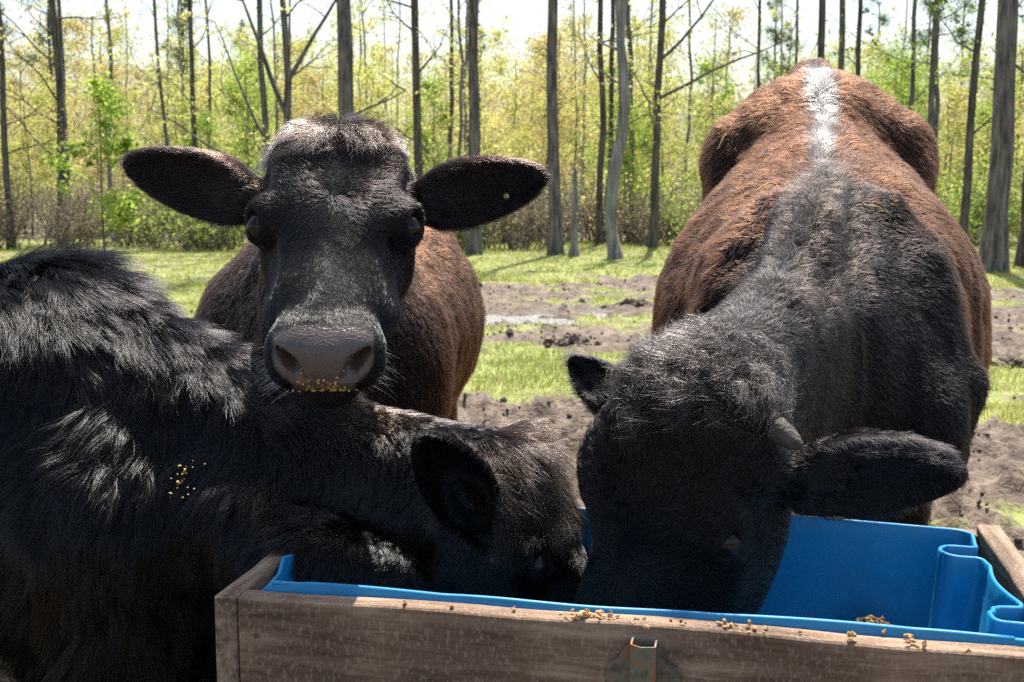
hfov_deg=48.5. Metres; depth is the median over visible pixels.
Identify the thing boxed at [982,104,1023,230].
hardwood tree
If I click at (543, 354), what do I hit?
grass
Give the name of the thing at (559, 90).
hardwood tree
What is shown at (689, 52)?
hardwood tree
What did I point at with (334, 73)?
hardwood tree
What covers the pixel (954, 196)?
leafy shrub
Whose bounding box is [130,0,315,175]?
hardwood tree
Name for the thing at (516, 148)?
hardwood tree
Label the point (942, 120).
hardwood tree
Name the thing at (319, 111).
hardwood tree
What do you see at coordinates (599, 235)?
hardwood tree
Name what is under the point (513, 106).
hardwood tree
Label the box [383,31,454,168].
hardwood tree
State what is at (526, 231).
dry thicket
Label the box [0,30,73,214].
hardwood tree
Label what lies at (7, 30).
pine tree
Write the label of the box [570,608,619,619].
feed crumbs
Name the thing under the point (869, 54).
hardwood tree
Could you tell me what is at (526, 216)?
evergreen shrub
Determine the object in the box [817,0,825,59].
pine tree
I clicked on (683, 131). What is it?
wood
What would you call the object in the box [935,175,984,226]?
leafy shrub
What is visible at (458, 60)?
hardwood tree
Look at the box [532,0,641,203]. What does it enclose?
hardwood tree
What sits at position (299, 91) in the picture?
hardwood tree
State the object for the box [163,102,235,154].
hardwood tree
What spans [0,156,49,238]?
dry thicket
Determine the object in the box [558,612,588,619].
feed crumbs
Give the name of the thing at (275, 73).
hardwood tree
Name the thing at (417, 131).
hardwood tree
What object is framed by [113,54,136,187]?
hardwood tree
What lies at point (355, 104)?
hardwood tree
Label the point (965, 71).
hardwood tree
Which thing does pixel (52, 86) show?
hardwood tree
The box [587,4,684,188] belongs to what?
hardwood tree
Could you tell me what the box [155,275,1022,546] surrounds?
mud clods
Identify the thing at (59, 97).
hardwood tree
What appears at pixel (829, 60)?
hardwood tree
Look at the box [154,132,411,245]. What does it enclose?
leafy shrub
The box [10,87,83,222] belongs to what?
hardwood tree
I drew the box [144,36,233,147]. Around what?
hardwood tree
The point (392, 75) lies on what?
hardwood tree
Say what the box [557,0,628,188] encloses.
hardwood tree
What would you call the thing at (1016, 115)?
hardwood tree
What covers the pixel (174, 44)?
hardwood tree
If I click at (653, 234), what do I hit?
hardwood tree
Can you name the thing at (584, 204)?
evergreen shrub
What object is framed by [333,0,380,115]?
hardwood tree
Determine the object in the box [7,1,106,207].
hardwood tree
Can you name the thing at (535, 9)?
sky
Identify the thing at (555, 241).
pine tree
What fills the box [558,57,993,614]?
cow
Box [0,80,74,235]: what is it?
hardwood tree
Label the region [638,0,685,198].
hardwood tree
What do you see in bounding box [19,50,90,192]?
hardwood tree
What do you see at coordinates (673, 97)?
hardwood tree
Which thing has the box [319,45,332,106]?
hardwood tree
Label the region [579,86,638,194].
hardwood tree
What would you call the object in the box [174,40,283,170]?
hardwood tree
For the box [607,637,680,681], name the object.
metal bracket
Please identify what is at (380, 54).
hardwood tree
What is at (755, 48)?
hardwood tree
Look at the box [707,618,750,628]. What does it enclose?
feed crumbs
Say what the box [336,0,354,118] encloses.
pine tree
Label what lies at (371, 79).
hardwood tree
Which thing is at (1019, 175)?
evergreen shrub
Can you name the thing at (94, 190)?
dry thicket
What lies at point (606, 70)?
hardwood tree
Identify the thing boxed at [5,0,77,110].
pine tree
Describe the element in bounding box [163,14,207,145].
hardwood tree
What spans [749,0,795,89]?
pine tree
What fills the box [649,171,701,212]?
leafy shrub
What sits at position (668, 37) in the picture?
hardwood tree
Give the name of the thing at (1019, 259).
hardwood tree
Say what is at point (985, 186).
leafy shrub
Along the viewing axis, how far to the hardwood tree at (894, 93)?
29.38 m
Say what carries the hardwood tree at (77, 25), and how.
on the ground at (996, 471)
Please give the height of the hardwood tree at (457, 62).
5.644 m
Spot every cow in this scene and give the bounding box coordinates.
[0,236,591,681]
[116,106,554,421]
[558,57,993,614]
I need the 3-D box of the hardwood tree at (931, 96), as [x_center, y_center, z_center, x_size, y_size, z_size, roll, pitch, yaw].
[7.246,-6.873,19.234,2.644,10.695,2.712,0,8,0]
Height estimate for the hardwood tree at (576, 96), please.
5.416 m
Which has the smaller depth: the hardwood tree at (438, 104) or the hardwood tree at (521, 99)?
the hardwood tree at (521, 99)
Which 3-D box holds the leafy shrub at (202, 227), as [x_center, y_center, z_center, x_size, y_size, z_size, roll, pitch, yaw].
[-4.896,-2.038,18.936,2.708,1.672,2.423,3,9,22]
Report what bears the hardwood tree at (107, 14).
on the ground at (996, 471)
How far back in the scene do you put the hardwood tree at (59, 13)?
24.39 m
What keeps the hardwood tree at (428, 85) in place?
on the ground at (996, 471)
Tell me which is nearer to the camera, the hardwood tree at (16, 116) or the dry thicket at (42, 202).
the dry thicket at (42, 202)
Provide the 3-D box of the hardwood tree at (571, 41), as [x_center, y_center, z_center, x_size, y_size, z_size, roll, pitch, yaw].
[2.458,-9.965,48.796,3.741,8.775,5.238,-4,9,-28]
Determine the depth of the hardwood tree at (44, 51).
55.20 m
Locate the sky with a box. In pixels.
[0,0,1023,186]
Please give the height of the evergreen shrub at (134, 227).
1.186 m
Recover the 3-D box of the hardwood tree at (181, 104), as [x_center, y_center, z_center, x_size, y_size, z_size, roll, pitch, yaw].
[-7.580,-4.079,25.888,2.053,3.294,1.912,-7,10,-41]
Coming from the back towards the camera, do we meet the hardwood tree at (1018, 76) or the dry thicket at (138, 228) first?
the hardwood tree at (1018, 76)
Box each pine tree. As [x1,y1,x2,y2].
[0,2,29,190]
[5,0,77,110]
[144,0,219,142]
[167,0,203,111]
[219,18,247,134]
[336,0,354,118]
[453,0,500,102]
[465,0,482,254]
[546,0,564,254]
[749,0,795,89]
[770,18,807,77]
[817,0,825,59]
[838,0,845,70]
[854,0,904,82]
[886,0,995,193]
[903,0,957,120]
[940,0,992,188]
[977,0,1018,272]
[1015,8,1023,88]
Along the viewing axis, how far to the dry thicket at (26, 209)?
25.01 m
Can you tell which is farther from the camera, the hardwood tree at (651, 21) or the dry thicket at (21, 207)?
the hardwood tree at (651, 21)
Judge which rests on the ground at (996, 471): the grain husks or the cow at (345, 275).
the cow at (345, 275)
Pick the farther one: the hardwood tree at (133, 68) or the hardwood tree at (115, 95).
the hardwood tree at (115, 95)
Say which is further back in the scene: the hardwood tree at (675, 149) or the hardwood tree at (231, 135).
the hardwood tree at (231, 135)
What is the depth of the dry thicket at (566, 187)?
21.49 m
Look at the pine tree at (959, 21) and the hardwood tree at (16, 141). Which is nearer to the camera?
the hardwood tree at (16, 141)
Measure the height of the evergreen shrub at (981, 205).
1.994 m
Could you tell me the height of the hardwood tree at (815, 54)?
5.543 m
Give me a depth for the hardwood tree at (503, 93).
28.06 m
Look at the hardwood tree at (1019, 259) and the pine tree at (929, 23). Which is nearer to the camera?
the hardwood tree at (1019, 259)
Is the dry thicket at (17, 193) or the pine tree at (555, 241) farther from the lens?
the dry thicket at (17, 193)
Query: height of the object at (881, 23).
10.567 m
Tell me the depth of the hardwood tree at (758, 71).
23.42 m
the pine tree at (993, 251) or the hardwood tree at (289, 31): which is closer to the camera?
the pine tree at (993, 251)
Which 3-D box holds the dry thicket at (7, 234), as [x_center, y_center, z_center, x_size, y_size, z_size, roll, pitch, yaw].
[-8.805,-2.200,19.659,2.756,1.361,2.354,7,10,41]
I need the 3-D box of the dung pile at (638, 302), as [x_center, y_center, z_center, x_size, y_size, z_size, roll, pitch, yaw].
[1.045,-0.340,10.457,0.478,0.127,0.265,0,8,0]
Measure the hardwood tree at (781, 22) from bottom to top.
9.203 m
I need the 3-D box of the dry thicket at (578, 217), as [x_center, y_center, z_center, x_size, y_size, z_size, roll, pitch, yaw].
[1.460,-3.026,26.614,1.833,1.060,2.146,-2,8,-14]
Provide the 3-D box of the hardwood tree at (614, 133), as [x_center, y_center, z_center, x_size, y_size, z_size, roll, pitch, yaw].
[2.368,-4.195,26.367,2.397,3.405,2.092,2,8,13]
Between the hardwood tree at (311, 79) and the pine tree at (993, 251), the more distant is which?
the hardwood tree at (311, 79)
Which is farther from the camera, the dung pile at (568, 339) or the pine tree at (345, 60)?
the pine tree at (345, 60)
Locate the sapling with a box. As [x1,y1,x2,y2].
[39,62,151,250]
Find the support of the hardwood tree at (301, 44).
on the ground at (996, 471)
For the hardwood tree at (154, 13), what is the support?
on the ground at (996, 471)
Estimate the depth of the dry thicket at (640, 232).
20.41 m
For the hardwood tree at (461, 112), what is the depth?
21.47 m
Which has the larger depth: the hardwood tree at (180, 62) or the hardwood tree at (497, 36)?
the hardwood tree at (497, 36)
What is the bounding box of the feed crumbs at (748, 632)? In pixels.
[738,625,764,635]
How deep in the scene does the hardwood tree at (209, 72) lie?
25.35 m
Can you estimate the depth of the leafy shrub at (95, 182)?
27.22 m
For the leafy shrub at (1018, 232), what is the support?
on the ground at (996, 471)
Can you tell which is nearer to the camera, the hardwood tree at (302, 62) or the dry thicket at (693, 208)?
the dry thicket at (693, 208)
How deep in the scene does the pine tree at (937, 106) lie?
25.90 m
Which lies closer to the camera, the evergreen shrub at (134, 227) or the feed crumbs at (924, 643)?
the feed crumbs at (924, 643)
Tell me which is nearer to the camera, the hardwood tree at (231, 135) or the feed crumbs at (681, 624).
the feed crumbs at (681, 624)
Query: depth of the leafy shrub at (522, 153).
22.97 m
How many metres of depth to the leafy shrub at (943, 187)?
25.27 m
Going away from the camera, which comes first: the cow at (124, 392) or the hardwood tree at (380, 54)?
the cow at (124, 392)
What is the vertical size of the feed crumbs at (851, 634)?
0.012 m
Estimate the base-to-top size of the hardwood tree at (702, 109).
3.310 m
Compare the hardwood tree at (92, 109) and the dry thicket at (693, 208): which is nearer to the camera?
the dry thicket at (693, 208)
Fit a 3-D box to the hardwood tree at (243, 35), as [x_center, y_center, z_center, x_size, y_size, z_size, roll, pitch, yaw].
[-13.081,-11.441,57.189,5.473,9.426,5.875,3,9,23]
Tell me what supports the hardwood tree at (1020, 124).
on the ground at (996, 471)
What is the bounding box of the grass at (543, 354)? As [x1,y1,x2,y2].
[0,240,1023,424]
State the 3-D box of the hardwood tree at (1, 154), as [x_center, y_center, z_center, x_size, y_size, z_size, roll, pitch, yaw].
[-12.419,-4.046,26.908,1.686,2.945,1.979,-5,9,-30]
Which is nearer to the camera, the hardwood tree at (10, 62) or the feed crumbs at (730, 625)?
the feed crumbs at (730, 625)
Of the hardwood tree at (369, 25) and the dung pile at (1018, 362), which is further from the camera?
the hardwood tree at (369, 25)
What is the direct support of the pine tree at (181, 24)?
on the ground at (996, 471)
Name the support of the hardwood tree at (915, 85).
on the ground at (996, 471)
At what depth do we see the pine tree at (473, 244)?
17.65 m
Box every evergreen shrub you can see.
[98,189,175,240]
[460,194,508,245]
[483,154,580,243]
[561,177,595,228]
[942,163,1022,243]
[958,146,1023,237]
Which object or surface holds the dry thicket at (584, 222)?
on the ground at (996, 471)
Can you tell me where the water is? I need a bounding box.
[484,313,607,324]
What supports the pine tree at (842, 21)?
on the ground at (996, 471)
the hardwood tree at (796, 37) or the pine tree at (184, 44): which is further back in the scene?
the pine tree at (184, 44)
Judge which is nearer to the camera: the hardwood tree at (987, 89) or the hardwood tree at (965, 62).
the hardwood tree at (987, 89)
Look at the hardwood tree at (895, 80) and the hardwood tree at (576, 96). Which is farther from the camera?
the hardwood tree at (895, 80)
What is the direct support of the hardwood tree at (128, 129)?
on the ground at (996, 471)
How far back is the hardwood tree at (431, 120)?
51.94 m
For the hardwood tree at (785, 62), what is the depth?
58.44 m
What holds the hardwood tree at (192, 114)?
on the ground at (996, 471)
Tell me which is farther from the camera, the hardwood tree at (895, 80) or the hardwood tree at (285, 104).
the hardwood tree at (895, 80)
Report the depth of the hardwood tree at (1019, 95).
28.44 m
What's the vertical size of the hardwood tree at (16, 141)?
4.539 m
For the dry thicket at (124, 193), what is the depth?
26.05 m
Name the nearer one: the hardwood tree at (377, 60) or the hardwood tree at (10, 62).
the hardwood tree at (10, 62)
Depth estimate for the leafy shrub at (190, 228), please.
20.86 m
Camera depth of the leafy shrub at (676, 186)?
24.36 m
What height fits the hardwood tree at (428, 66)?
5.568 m
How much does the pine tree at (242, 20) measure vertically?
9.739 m
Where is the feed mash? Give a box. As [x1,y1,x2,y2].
[855,615,893,624]
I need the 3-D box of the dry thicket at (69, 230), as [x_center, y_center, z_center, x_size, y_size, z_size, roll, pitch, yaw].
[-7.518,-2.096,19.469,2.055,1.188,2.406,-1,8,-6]
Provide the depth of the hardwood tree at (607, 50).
58.55 m
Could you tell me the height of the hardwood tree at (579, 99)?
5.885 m
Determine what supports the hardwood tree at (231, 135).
on the ground at (996, 471)
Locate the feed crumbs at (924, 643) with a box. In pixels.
[913,640,926,647]
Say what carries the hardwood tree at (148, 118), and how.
on the ground at (996, 471)
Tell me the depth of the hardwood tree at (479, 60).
35.63 m
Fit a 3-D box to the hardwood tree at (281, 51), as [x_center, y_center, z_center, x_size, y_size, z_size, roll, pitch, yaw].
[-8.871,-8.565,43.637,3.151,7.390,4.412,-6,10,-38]
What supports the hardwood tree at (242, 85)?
on the ground at (996, 471)
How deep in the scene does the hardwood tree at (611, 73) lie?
22.58 m
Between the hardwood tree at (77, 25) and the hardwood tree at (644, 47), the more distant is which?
the hardwood tree at (644, 47)
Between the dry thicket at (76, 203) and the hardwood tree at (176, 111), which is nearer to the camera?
the dry thicket at (76, 203)
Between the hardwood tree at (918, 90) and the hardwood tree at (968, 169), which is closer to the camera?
the hardwood tree at (968, 169)
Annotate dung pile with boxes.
[543,332,600,347]
[601,298,649,307]
[990,356,1023,368]
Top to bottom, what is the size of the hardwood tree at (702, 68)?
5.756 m
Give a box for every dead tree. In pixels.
[568,165,580,256]
[584,0,629,258]
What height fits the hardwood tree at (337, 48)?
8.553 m
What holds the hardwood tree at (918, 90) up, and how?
on the ground at (996, 471)
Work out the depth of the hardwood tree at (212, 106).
47.18 m
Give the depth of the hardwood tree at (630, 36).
22.42 m
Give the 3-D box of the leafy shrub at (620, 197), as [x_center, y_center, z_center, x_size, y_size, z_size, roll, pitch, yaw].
[1.996,-2.778,22.014,2.973,1.920,3.160,-5,9,-32]
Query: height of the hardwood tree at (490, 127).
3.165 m
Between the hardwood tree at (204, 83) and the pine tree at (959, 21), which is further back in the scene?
the pine tree at (959, 21)
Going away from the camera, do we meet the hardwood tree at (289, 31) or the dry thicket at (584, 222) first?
the dry thicket at (584, 222)
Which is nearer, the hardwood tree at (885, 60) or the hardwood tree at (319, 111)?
the hardwood tree at (319, 111)
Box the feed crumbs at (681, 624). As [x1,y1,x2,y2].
[669,618,686,625]
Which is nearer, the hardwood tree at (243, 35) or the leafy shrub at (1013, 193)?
the leafy shrub at (1013, 193)
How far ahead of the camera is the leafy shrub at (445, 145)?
21.84 m
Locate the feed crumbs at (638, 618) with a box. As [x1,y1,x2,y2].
[630,616,645,624]
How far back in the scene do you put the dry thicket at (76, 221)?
20.50 m
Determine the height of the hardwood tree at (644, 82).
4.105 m
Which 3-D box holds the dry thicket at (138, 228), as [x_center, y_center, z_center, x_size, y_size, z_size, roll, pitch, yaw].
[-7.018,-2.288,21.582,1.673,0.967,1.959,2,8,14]
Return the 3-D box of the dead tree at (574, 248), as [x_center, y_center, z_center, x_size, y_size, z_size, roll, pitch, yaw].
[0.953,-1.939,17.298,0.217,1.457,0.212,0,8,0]
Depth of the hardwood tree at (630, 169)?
21.92 m
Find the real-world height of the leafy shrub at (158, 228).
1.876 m
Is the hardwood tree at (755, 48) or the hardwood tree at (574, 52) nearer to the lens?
the hardwood tree at (574, 52)
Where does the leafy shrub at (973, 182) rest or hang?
on the ground at (996, 471)
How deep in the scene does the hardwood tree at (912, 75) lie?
21.47 m
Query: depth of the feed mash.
2.00 m
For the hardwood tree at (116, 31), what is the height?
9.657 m
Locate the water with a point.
(493, 319)
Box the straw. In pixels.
[864,204,894,217]
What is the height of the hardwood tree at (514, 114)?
4.945 m
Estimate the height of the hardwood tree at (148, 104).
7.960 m
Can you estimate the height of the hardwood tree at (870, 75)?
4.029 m
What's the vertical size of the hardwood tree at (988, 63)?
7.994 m
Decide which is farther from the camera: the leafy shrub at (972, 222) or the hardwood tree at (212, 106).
the hardwood tree at (212, 106)
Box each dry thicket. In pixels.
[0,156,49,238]
[0,169,44,225]
[0,170,41,223]
[0,178,54,234]
[0,181,71,249]
[2,177,144,246]
[3,178,127,235]
[18,168,159,239]
[22,186,120,248]
[23,175,137,238]
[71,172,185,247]
[73,179,124,223]
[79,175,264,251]
[97,175,153,232]
[112,202,165,242]
[157,170,256,244]
[170,218,240,248]
[415,150,587,251]
[456,154,604,242]
[464,169,624,251]
[536,156,675,242]
[563,197,594,231]
[579,163,699,246]
[626,180,700,244]
[647,182,701,242]
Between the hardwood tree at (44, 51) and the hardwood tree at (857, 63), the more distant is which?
the hardwood tree at (44, 51)
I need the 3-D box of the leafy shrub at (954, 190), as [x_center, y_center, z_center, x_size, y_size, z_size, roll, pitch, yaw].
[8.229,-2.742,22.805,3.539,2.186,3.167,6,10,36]
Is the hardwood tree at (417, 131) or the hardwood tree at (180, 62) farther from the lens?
the hardwood tree at (180, 62)
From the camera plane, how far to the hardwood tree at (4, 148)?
19.76 m
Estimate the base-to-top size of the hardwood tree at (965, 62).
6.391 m
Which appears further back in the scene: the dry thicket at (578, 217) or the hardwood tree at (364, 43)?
the hardwood tree at (364, 43)
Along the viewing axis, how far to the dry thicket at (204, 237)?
19.95 m
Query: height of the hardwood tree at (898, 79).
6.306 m
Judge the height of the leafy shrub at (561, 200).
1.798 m
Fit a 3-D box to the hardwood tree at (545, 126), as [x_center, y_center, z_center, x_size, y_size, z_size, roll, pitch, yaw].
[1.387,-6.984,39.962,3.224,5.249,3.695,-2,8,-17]
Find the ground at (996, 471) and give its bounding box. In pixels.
[0,187,1023,681]
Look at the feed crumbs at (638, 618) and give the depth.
1.62 m
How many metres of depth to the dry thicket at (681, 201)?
21.68 m
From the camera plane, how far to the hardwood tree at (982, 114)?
30.36 m
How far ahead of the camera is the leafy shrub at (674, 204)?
23.43 m
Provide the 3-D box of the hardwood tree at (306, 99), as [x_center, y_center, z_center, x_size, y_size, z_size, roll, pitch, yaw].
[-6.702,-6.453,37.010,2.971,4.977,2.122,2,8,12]
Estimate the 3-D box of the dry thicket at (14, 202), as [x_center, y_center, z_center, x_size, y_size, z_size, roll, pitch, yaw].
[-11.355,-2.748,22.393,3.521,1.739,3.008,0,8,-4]
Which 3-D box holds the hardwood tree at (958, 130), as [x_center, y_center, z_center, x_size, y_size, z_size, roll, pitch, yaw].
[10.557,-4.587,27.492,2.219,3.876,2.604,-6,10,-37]
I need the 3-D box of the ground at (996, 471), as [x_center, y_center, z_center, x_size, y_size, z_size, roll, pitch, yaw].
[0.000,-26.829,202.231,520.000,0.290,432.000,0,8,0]
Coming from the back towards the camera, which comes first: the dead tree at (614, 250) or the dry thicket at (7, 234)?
the dry thicket at (7, 234)
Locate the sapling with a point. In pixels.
(110, 104)
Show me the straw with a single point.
(879, 207)
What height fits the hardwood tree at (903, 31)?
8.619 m
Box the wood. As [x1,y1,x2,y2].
[7,63,1023,201]
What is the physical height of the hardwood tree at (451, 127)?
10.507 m
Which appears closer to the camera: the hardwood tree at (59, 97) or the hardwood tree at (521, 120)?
the hardwood tree at (59, 97)
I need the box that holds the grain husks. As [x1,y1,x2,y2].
[169,460,205,497]
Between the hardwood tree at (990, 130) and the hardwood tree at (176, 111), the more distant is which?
the hardwood tree at (176, 111)
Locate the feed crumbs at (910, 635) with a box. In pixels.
[903,633,915,643]
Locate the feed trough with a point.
(949, 595)
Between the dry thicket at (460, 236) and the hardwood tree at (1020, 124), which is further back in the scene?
the hardwood tree at (1020, 124)
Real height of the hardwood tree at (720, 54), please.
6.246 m
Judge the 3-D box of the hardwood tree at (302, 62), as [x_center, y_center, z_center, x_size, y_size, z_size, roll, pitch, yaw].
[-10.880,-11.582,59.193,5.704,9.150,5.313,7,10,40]
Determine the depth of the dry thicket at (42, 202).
23.59 m
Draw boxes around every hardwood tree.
[0,5,99,249]
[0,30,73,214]
[0,43,42,184]
[0,80,47,203]
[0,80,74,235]
[0,123,15,193]
[1,0,132,243]
[6,0,119,208]
[6,69,38,199]
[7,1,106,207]
[9,31,103,192]
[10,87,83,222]
[12,70,99,218]
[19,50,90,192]
[31,1,160,189]
[49,0,188,240]
[63,10,157,189]
[70,49,138,203]
[84,0,194,236]
[88,86,151,192]
[93,7,147,183]
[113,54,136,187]
[114,49,173,148]
[123,0,231,244]
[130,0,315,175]
[131,0,188,146]
[131,0,228,211]
[133,63,175,145]
[139,0,224,150]
[139,81,224,152]
[142,34,233,150]
[143,90,218,220]
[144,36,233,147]
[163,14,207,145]
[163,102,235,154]
[164,63,245,159]
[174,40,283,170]
[178,59,229,151]
[206,19,283,165]
[211,39,294,168]
[215,69,274,172]
[218,70,294,169]
[223,0,417,165]
[235,18,324,166]
[236,0,318,170]
[236,23,333,129]
[238,0,335,158]
[261,77,321,143]
[268,29,333,116]
[269,70,337,132]
[273,57,357,123]
[279,50,365,123]
[291,0,386,120]
[292,93,337,120]
[299,76,337,114]
[301,9,412,147]
[309,55,388,117]
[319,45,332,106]
[320,54,427,166]
[321,88,368,114]
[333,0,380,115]
[351,0,411,128]
[351,0,488,180]
[353,39,412,150]
[358,0,411,163]
[362,0,413,160]
[377,44,408,130]
[381,70,440,175]
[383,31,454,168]
[391,61,467,174]
[396,0,506,161]
[403,75,457,167]
[404,53,468,168]
[406,0,510,168]
[411,53,490,167]
[419,0,531,240]
[420,31,517,164]
[425,12,537,156]
[437,66,534,157]
[448,20,485,152]
[456,28,491,154]
[457,102,524,155]
[460,40,570,168]
[481,57,563,168]
[496,84,544,161]
[497,47,557,165]
[498,119,537,237]
[499,11,591,207]
[503,37,595,200]
[505,10,608,185]
[515,4,614,196]
[515,71,599,188]
[529,22,616,196]
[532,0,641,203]
[541,0,714,244]
[543,0,699,240]
[546,0,608,193]
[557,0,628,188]
[559,83,606,196]
[569,52,672,188]
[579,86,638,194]
[580,90,663,225]
[582,70,674,208]
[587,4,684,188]
[593,13,710,190]
[594,0,816,248]
[595,94,681,241]
[605,0,684,239]
[622,0,682,206]
[622,64,703,236]
[627,22,687,182]
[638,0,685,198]
[643,12,687,201]
[646,0,741,207]
[666,46,755,198]
[669,0,829,87]
[672,91,739,202]
[674,0,765,168]
[685,11,738,176]
[730,44,762,99]
[741,14,773,85]
[745,0,817,84]
[751,0,856,88]
[762,51,806,83]
[786,51,872,72]
[790,42,870,70]
[798,0,895,76]
[798,27,905,86]
[826,0,981,110]
[832,35,959,187]
[846,62,894,94]
[847,35,910,92]
[865,0,926,93]
[866,58,942,112]
[874,54,950,168]
[879,0,987,141]
[879,75,907,106]
[886,68,977,203]
[899,0,1023,237]
[914,74,989,210]
[921,69,980,202]
[926,5,1023,268]
[926,37,1012,197]
[935,0,1023,120]
[940,0,1022,177]
[940,63,1023,188]
[952,94,1019,201]
[970,42,1023,197]
[973,76,1023,192]
[977,44,1023,201]
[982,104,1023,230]
[989,62,1023,171]
[1015,76,1023,190]
[1016,26,1023,197]
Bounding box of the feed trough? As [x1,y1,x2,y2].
[214,507,1023,681]
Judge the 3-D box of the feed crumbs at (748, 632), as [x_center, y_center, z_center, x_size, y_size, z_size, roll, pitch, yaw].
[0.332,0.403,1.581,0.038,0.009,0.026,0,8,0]
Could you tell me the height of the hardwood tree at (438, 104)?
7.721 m
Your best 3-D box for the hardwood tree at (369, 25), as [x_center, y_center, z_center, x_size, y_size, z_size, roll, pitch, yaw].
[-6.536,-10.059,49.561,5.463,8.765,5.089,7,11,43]
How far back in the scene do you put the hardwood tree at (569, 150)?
34.42 m
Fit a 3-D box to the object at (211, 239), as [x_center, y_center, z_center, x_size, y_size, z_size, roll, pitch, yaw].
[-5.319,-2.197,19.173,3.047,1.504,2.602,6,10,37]
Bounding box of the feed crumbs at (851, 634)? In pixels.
[847,631,856,641]
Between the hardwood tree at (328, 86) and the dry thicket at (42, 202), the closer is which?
the dry thicket at (42, 202)
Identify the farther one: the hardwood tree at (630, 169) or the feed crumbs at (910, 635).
the hardwood tree at (630, 169)
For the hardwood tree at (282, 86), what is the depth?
41.20 m
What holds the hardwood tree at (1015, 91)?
on the ground at (996, 471)
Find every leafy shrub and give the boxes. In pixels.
[52,163,155,201]
[72,179,235,249]
[138,195,247,245]
[141,206,246,251]
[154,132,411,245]
[400,133,545,241]
[413,140,591,239]
[509,161,586,235]
[561,151,702,242]
[634,155,700,234]
[634,169,700,237]
[634,178,702,241]
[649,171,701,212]
[935,154,958,209]
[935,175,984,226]
[936,159,981,219]
[937,157,1023,243]
[938,151,961,206]
[939,148,1023,239]
[941,177,1020,246]
[971,159,1021,236]
[1009,203,1020,243]
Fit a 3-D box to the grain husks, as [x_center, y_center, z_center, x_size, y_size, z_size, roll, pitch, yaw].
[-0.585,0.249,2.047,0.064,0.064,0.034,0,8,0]
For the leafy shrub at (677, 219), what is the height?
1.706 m
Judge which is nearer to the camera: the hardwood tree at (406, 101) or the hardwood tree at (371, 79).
the hardwood tree at (371, 79)
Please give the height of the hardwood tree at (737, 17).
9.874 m
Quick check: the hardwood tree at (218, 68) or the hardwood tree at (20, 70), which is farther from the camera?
the hardwood tree at (218, 68)
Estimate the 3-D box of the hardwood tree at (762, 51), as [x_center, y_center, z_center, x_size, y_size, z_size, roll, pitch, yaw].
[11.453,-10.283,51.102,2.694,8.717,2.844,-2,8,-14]
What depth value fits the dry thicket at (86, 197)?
23.30 m
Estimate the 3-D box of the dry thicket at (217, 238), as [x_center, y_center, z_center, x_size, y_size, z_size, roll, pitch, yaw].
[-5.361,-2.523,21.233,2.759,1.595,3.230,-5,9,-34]

